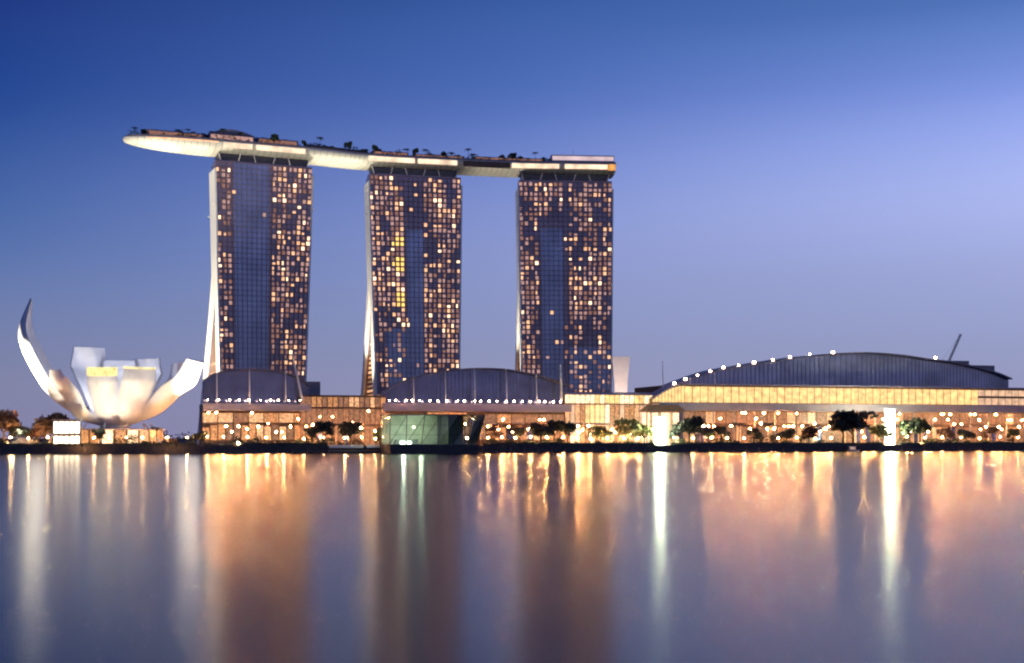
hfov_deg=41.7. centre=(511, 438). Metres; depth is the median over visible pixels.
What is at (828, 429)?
shop window
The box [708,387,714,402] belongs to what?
gallery window
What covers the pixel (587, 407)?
hall window
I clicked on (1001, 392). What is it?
gallery window
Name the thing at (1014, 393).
gallery window
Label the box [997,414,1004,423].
upper window
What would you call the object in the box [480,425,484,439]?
shop window
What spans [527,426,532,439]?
shop window
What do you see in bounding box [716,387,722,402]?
gallery window
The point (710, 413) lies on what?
upper window
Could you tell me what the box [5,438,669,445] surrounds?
ground
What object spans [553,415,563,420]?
upper window
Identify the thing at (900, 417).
upper window
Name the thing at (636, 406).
hall window
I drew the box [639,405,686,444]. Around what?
entrance porch
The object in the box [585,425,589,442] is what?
shop window
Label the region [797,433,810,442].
garden shrub
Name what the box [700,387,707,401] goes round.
gallery window
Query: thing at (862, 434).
shop window
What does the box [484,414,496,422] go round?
upper window
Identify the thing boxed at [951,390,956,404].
gallery window
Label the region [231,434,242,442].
garden shrub
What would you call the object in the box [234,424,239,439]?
shop window
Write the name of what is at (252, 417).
upper window
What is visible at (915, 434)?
shop window
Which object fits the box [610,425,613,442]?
shop window
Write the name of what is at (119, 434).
lobby window
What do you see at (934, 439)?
garden shrub
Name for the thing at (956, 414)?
upper window
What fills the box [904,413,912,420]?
upper window
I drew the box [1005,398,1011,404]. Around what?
gallery window
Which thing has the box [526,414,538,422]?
upper window
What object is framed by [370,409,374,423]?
upper window
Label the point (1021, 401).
gallery window
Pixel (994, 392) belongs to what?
gallery window
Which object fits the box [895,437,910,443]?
garden shrub
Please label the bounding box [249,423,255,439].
shop window
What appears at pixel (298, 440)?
garden shrub
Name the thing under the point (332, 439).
garden shrub
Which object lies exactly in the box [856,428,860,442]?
shop window
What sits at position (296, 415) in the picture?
upper window
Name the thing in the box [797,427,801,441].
shop window
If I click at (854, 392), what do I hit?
gallery window
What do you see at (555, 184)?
curtained windows
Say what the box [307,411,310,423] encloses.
upper window
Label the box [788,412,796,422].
upper window
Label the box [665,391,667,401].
gallery window
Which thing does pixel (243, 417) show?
upper window
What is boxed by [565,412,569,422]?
hall window
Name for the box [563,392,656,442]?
event hall
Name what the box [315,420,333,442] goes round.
broadleaf tree
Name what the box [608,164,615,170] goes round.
amber window
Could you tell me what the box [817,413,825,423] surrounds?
upper window
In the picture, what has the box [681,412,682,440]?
shop window
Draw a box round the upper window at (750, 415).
[747,412,753,422]
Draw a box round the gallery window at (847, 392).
[844,388,850,403]
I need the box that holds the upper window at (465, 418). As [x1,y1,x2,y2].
[463,416,467,422]
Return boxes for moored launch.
[847,446,859,451]
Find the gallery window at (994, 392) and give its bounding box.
[992,390,997,395]
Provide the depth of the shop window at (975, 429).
896.32 m
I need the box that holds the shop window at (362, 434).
[360,427,363,443]
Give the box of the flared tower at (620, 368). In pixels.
[612,357,629,391]
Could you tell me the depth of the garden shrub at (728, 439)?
792.80 m
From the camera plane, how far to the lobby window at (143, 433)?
710.17 m
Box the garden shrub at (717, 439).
[704,438,724,442]
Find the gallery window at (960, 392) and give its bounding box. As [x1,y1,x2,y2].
[958,390,963,404]
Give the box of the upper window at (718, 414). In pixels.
[716,412,724,422]
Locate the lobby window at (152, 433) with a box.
[149,430,155,442]
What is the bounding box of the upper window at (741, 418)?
[737,412,745,422]
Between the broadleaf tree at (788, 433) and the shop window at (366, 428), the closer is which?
the shop window at (366, 428)
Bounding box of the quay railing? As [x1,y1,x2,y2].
[0,444,1019,446]
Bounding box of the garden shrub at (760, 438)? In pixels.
[748,434,765,442]
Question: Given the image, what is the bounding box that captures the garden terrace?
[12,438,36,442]
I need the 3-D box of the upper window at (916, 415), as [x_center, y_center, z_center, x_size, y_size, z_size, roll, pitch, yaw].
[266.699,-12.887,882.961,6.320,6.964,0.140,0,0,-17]
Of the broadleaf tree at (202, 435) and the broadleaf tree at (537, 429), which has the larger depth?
the broadleaf tree at (537, 429)
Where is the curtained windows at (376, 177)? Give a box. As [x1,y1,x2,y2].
[371,175,459,395]
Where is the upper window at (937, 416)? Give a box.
[933,413,940,423]
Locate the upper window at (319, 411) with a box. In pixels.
[317,409,321,420]
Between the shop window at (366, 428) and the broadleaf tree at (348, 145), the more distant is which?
the broadleaf tree at (348, 145)
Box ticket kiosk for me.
[52,419,81,442]
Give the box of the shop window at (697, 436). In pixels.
[695,432,699,442]
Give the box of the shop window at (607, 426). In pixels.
[605,425,608,442]
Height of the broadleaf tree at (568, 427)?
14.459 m
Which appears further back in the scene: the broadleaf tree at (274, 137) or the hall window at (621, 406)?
the broadleaf tree at (274, 137)
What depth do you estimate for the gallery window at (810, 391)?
859.25 m
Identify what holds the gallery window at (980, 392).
in the lit gallery
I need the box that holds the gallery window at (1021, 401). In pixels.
[1019,399,1023,404]
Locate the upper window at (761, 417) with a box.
[757,412,765,422]
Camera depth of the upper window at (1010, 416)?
904.46 m
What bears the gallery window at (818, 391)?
in the lit gallery
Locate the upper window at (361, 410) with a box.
[360,409,363,423]
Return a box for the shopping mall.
[380,364,571,445]
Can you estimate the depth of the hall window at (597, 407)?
820.51 m
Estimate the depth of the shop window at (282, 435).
765.92 m
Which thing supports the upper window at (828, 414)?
in the lit gallery
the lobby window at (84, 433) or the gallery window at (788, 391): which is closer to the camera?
the lobby window at (84, 433)
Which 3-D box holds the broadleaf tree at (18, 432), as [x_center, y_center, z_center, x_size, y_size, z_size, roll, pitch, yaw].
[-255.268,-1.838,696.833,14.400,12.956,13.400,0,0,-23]
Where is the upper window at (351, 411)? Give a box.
[349,409,353,421]
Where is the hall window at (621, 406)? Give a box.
[620,405,623,418]
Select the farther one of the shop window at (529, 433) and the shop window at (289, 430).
the shop window at (529, 433)
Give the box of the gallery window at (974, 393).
[971,390,977,404]
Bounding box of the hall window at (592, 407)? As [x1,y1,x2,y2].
[590,405,594,422]
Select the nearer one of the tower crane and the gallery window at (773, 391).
the gallery window at (773, 391)
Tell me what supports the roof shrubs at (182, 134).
on the rooftop park
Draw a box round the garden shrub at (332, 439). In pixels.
[321,437,335,445]
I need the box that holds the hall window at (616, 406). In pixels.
[615,405,618,419]
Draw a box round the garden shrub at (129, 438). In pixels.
[120,434,138,442]
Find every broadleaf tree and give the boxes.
[0,409,21,442]
[8,426,32,438]
[25,423,45,438]
[34,412,69,442]
[90,428,106,442]
[190,431,208,445]
[269,134,278,143]
[303,426,316,442]
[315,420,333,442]
[337,421,363,443]
[343,141,351,150]
[372,145,378,152]
[372,427,381,443]
[412,148,418,155]
[484,425,503,439]
[507,153,516,158]
[512,427,526,441]
[528,422,554,442]
[547,419,564,442]
[558,421,577,441]
[587,424,613,440]
[613,416,647,440]
[633,425,655,442]
[668,429,680,442]
[671,415,705,442]
[701,428,714,442]
[714,425,729,441]
[746,428,761,440]
[777,428,795,441]
[801,426,818,442]
[828,409,857,442]
[839,411,878,442]
[868,423,892,442]
[898,419,922,441]
[910,417,932,442]
[936,426,954,442]
[957,428,975,442]
[980,426,998,441]
[1006,428,1019,441]
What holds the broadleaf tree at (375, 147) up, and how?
on the rooftop park
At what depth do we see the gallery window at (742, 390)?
845.11 m
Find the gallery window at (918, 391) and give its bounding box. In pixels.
[916,389,921,403]
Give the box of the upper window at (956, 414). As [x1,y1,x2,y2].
[952,413,958,423]
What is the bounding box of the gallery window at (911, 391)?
[909,389,914,403]
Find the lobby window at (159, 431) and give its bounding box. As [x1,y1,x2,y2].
[157,430,160,441]
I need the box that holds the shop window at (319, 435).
[317,432,321,442]
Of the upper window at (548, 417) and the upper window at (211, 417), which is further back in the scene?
the upper window at (548, 417)
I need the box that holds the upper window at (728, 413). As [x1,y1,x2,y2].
[727,412,735,422]
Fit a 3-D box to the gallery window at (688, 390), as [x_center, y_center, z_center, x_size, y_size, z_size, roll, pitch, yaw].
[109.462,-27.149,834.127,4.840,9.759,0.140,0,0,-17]
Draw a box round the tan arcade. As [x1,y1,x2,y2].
[298,381,386,445]
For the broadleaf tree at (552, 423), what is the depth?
765.55 m
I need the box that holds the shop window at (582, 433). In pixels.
[580,425,584,442]
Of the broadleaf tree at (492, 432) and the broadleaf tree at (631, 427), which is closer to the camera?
the broadleaf tree at (492, 432)
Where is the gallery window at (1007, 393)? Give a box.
[1005,390,1011,395]
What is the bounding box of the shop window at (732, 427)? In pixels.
[732,427,735,441]
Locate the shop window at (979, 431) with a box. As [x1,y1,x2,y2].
[978,428,981,441]
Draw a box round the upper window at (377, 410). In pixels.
[376,409,379,423]
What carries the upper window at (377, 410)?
in the tan arcade
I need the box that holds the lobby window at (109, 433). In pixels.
[102,430,112,442]
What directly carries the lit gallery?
on the promenade
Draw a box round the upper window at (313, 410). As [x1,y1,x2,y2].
[312,409,315,423]
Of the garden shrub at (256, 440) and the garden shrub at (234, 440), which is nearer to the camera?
the garden shrub at (234, 440)
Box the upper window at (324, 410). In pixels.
[323,409,326,422]
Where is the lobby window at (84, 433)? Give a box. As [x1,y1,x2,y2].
[81,430,87,442]
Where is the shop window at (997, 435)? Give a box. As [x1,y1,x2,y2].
[996,428,999,440]
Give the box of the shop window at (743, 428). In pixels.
[742,427,745,442]
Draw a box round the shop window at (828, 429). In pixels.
[827,428,830,442]
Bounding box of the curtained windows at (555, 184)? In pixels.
[520,183,611,391]
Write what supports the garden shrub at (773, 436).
on the promenade
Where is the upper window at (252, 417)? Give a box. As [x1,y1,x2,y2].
[249,413,262,421]
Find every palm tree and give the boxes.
[150,427,161,442]
[731,422,747,440]
[759,422,777,442]
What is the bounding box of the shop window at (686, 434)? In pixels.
[685,432,688,442]
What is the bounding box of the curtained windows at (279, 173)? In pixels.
[217,172,310,373]
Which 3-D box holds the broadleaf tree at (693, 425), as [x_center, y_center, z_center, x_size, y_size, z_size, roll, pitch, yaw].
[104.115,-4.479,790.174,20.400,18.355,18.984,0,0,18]
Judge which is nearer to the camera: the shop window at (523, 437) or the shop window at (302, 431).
the shop window at (302, 431)
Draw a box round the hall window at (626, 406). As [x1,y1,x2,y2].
[625,405,628,419]
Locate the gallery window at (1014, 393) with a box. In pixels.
[1012,391,1017,395]
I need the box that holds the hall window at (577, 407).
[575,405,579,422]
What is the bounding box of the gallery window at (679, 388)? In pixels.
[678,386,680,401]
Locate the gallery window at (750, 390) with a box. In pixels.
[747,387,753,402]
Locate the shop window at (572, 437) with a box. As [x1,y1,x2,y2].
[570,432,574,442]
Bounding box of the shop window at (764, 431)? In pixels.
[762,427,766,441]
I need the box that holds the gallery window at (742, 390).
[739,387,745,402]
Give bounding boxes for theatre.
[199,354,310,445]
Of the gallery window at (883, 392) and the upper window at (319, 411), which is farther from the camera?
the gallery window at (883, 392)
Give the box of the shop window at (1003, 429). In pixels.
[1001,428,1004,441]
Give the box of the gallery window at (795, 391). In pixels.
[792,388,798,402]
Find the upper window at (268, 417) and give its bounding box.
[264,413,277,421]
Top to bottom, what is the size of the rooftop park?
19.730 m
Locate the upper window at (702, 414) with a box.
[695,412,704,421]
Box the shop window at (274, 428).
[272,426,277,439]
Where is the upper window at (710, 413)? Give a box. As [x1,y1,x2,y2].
[706,412,714,422]
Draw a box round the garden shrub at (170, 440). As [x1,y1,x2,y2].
[166,438,179,442]
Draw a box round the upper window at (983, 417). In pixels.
[978,414,986,423]
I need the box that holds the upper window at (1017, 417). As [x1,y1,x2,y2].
[1014,414,1021,423]
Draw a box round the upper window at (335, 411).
[333,409,337,423]
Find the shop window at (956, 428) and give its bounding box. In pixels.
[955,427,958,440]
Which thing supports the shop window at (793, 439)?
in the lit gallery
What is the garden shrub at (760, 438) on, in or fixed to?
on the promenade
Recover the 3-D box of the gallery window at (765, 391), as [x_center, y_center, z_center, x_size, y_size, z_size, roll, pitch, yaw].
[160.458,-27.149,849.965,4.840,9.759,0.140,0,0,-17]
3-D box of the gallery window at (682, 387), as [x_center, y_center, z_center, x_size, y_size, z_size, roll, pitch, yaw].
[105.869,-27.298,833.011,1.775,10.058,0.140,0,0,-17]
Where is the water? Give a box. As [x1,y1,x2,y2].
[0,451,1023,662]
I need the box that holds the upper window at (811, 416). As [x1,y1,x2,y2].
[808,413,814,422]
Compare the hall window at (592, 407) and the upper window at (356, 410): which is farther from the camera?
the hall window at (592, 407)
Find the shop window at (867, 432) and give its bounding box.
[866,428,869,442]
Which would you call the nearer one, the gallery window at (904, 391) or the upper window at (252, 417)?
the upper window at (252, 417)
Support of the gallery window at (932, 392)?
in the lit gallery
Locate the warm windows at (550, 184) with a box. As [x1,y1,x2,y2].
[521,182,610,387]
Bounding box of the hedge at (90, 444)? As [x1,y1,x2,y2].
[0,441,198,446]
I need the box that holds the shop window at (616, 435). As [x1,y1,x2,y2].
[615,426,618,442]
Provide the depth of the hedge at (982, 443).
834.45 m
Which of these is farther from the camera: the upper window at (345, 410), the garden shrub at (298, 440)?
the upper window at (345, 410)
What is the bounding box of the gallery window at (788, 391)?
[785,388,791,402]
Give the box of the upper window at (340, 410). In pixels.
[339,409,342,423]
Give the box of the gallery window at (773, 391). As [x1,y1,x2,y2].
[770,388,776,402]
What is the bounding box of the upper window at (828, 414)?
[827,413,833,423]
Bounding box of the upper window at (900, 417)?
[895,413,902,423]
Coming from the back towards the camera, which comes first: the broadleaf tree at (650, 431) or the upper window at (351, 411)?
the broadleaf tree at (650, 431)
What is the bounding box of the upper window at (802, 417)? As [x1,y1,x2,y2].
[798,412,806,422]
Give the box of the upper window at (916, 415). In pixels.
[914,413,921,421]
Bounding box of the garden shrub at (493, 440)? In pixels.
[489,438,500,442]
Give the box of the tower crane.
[942,334,961,360]
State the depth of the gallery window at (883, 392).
875.13 m
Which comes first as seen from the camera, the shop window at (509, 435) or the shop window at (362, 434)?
the shop window at (362, 434)
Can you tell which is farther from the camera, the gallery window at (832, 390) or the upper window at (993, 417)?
the upper window at (993, 417)
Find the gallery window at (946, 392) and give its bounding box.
[944,390,949,404]
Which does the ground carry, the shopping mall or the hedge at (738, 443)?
the shopping mall
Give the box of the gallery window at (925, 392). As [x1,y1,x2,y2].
[923,389,928,403]
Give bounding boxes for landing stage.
[328,445,379,452]
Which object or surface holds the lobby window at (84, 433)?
in the petal museum
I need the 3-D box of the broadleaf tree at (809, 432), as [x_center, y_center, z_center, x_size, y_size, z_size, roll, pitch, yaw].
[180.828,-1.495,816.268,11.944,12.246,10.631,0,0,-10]
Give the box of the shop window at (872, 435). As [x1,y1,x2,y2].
[871,434,874,442]
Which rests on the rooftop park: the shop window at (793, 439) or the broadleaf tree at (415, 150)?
the broadleaf tree at (415, 150)
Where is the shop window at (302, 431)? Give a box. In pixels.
[301,427,304,441]
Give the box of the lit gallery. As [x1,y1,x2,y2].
[649,383,1023,444]
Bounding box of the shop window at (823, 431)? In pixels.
[822,427,825,442]
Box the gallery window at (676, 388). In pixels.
[675,387,677,401]
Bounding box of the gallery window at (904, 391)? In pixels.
[902,389,907,403]
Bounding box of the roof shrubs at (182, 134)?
[128,129,551,160]
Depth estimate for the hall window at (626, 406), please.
826.34 m
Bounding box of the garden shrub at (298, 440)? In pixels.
[294,438,304,442]
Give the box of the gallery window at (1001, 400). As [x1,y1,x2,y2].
[999,398,1004,404]
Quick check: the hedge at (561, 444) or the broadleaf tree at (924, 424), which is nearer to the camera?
the hedge at (561, 444)
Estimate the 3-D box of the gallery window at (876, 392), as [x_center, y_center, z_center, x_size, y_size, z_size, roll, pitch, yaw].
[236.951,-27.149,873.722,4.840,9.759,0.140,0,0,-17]
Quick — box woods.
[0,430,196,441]
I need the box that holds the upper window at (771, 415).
[768,412,776,422]
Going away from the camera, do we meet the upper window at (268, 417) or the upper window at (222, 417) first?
the upper window at (222, 417)
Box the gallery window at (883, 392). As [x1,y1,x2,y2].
[880,389,886,403]
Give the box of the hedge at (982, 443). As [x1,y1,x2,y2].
[900,441,1023,444]
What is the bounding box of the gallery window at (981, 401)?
[978,398,984,404]
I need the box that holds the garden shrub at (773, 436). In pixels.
[766,432,784,442]
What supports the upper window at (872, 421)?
in the lit gallery
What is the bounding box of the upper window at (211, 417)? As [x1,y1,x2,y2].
[203,413,216,421]
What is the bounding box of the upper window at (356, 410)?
[355,409,358,421]
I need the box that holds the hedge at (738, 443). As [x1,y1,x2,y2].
[670,441,881,445]
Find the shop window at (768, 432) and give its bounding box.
[767,427,771,442]
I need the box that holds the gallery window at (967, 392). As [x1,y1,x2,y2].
[965,390,970,404]
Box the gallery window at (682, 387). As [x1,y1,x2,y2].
[681,386,683,401]
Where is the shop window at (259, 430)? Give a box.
[257,425,262,439]
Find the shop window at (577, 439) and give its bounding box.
[575,425,579,442]
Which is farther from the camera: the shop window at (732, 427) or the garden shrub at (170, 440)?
the shop window at (732, 427)
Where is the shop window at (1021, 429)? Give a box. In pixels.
[1019,428,1022,441]
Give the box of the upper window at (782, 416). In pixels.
[778,412,786,422]
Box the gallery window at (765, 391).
[762,387,768,402]
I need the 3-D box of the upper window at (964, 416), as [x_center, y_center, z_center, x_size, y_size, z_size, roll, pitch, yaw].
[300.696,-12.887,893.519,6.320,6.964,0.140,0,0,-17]
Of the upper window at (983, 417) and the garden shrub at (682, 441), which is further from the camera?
the upper window at (983, 417)
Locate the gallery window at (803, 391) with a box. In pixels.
[800,388,806,402]
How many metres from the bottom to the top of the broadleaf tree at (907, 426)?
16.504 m
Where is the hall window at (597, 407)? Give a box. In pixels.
[595,405,599,422]
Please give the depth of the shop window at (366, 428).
776.18 m
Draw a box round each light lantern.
[652,416,667,445]
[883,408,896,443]
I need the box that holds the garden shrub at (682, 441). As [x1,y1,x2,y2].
[672,438,686,442]
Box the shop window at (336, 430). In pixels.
[333,427,337,443]
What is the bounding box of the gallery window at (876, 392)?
[873,389,879,403]
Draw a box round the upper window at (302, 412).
[301,411,304,423]
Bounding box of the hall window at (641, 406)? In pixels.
[640,405,643,422]
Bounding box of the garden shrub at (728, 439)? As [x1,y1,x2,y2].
[721,434,731,442]
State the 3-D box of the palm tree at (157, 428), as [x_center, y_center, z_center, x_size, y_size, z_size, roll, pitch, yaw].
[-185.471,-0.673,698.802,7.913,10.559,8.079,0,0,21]
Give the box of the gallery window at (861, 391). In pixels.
[859,389,864,403]
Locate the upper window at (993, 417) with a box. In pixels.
[987,414,995,423]
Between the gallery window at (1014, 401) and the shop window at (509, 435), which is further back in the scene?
the gallery window at (1014, 401)
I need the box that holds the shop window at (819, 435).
[817,427,821,441]
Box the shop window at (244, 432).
[242,425,247,439]
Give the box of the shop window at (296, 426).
[295,425,298,439]
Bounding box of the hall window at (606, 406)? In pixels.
[605,405,608,422]
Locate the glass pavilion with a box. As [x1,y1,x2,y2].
[379,413,485,453]
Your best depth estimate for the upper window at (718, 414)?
840.58 m
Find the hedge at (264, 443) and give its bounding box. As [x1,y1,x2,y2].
[202,441,326,445]
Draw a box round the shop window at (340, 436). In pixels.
[339,427,342,443]
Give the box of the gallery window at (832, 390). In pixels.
[830,388,835,403]
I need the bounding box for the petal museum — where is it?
[18,298,203,442]
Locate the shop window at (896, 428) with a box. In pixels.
[895,427,898,443]
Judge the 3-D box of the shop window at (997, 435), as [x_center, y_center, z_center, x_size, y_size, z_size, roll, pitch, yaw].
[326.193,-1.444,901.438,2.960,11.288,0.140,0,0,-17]
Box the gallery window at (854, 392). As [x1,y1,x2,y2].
[851,389,857,403]
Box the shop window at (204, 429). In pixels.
[203,428,208,439]
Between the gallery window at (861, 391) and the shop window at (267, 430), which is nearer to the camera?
the shop window at (267, 430)
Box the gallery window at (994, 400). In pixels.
[992,398,997,404]
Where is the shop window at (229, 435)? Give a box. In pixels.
[226,424,232,439]
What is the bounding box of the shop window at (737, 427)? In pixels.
[737,427,740,442]
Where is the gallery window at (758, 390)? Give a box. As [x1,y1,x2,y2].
[755,387,761,402]
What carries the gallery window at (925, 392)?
in the lit gallery
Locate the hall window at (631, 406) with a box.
[630,405,633,419]
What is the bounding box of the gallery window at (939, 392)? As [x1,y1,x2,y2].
[937,390,942,403]
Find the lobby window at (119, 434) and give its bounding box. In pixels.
[115,430,125,442]
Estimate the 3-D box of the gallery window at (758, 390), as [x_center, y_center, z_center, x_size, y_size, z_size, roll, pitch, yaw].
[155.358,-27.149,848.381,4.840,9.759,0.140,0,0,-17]
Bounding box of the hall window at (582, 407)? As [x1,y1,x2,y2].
[580,405,584,422]
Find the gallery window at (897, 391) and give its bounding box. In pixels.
[895,389,900,403]
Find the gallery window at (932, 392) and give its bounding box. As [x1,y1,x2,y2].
[930,390,935,403]
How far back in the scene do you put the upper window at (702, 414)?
836.69 m
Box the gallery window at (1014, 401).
[1012,399,1017,404]
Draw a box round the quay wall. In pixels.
[0,445,1023,453]
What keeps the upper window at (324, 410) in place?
in the tan arcade
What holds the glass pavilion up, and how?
in the water
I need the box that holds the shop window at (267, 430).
[264,427,270,439]
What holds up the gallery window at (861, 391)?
in the lit gallery
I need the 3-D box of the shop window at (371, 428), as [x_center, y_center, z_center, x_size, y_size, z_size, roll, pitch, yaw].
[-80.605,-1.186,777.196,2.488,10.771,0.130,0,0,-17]
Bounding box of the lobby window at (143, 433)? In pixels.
[140,430,147,442]
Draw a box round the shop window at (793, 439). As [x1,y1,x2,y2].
[792,427,796,442]
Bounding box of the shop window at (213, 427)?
[211,425,216,439]
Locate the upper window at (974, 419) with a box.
[971,414,977,423]
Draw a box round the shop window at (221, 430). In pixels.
[218,424,224,439]
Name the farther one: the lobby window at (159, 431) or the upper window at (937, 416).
the upper window at (937, 416)
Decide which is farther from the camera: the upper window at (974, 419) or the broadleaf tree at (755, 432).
the upper window at (974, 419)
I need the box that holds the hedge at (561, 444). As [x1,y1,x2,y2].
[482,441,654,445]
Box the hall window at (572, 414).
[570,405,574,422]
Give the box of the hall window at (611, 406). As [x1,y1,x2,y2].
[610,405,613,422]
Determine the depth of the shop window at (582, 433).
817.51 m
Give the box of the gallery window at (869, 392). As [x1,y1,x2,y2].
[866,389,872,403]
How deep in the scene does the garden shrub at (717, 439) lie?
812.29 m
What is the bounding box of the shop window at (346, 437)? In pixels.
[344,434,347,443]
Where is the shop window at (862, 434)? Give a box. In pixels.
[861,429,864,442]
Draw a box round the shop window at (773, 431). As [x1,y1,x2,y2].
[772,427,776,442]
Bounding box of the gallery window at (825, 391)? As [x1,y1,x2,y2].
[822,388,828,403]
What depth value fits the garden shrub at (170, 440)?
700.02 m
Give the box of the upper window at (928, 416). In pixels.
[923,413,931,423]
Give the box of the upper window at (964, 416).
[960,414,967,423]
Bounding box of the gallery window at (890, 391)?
[888,389,893,403]
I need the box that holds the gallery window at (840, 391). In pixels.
[837,388,843,403]
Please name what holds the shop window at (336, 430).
in the tan arcade
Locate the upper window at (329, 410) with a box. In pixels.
[328,409,331,421]
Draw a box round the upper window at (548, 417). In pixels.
[539,414,551,422]
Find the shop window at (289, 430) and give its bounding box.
[287,428,292,439]
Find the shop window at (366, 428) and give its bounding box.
[365,427,368,443]
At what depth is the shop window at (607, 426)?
822.11 m
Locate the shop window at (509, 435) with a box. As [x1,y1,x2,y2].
[507,428,512,439]
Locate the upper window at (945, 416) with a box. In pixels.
[942,413,949,423]
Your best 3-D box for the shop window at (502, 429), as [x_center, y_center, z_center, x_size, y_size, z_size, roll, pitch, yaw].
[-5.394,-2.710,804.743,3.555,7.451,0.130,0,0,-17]
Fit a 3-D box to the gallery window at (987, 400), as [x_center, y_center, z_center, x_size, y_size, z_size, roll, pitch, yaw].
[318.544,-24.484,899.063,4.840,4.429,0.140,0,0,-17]
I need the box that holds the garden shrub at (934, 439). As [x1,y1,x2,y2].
[923,437,939,442]
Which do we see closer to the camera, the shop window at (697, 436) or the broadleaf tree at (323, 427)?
the broadleaf tree at (323, 427)
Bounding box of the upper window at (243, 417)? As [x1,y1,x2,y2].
[234,413,247,421]
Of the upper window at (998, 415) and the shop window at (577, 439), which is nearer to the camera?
the shop window at (577, 439)
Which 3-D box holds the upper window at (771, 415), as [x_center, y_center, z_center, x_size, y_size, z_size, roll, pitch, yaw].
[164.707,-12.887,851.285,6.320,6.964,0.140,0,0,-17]
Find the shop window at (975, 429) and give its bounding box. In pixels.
[974,428,977,441]
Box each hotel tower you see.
[196,152,314,443]
[361,166,462,395]
[515,173,613,391]
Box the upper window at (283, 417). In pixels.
[279,413,292,421]
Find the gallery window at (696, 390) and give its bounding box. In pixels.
[693,387,699,401]
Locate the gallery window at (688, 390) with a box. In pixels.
[685,387,691,401]
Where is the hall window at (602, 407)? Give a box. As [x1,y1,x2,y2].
[600,405,604,422]
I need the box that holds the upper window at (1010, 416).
[1008,414,1013,423]
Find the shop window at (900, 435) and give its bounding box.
[899,427,902,442]
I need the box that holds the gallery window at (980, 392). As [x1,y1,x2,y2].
[978,390,984,395]
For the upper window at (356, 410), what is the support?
in the tan arcade
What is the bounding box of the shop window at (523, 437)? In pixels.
[520,428,525,439]
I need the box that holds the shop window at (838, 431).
[837,430,840,442]
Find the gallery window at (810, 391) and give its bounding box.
[807,388,813,402]
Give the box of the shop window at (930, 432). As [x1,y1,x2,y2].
[928,430,931,441]
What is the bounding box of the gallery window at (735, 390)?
[732,387,738,402]
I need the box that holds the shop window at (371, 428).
[370,427,374,443]
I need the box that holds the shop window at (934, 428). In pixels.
[933,427,935,438]
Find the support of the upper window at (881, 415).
in the lit gallery
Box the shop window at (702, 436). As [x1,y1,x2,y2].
[701,427,704,442]
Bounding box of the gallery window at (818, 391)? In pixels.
[815,388,821,402]
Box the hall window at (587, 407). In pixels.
[585,405,589,422]
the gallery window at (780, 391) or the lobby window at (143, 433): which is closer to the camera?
the lobby window at (143, 433)
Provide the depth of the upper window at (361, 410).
775.32 m
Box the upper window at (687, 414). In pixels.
[685,412,693,419]
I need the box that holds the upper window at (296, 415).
[294,413,298,421]
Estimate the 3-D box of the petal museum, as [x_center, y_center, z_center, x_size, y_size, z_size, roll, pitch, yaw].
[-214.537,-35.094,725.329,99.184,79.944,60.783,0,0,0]
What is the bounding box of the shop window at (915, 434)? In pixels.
[914,433,917,442]
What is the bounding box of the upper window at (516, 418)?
[512,414,524,422]
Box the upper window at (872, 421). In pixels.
[867,413,874,423]
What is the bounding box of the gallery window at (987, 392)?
[985,390,990,395]
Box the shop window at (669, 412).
[669,412,670,444]
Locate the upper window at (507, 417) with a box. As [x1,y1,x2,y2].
[497,414,510,422]
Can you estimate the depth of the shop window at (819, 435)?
861.35 m
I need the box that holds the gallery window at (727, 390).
[724,387,730,402]
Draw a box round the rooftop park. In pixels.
[123,129,615,178]
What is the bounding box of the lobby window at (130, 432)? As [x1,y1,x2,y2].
[128,430,137,442]
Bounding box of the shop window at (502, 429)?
[500,427,505,439]
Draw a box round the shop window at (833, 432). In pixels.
[832,427,834,441]
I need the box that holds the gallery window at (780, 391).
[777,388,783,402]
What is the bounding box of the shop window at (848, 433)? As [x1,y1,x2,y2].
[847,429,850,442]
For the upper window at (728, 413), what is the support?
in the lit gallery
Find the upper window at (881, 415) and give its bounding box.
[876,413,883,423]
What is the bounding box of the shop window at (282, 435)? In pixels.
[280,427,285,439]
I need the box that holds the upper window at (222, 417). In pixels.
[218,413,232,421]
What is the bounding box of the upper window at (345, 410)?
[344,409,347,421]
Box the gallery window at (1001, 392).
[999,390,1004,395]
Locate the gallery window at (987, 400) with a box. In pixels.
[985,398,990,404]
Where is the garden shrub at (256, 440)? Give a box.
[251,435,261,442]
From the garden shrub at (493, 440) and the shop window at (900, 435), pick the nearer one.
the garden shrub at (493, 440)
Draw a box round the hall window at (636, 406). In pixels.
[635,405,638,419]
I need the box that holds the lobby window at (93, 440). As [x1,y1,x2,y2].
[90,431,98,442]
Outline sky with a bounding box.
[0,0,1023,437]
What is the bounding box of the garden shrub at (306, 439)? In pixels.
[303,437,319,442]
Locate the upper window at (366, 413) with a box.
[365,409,368,423]
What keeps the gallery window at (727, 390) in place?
in the lit gallery

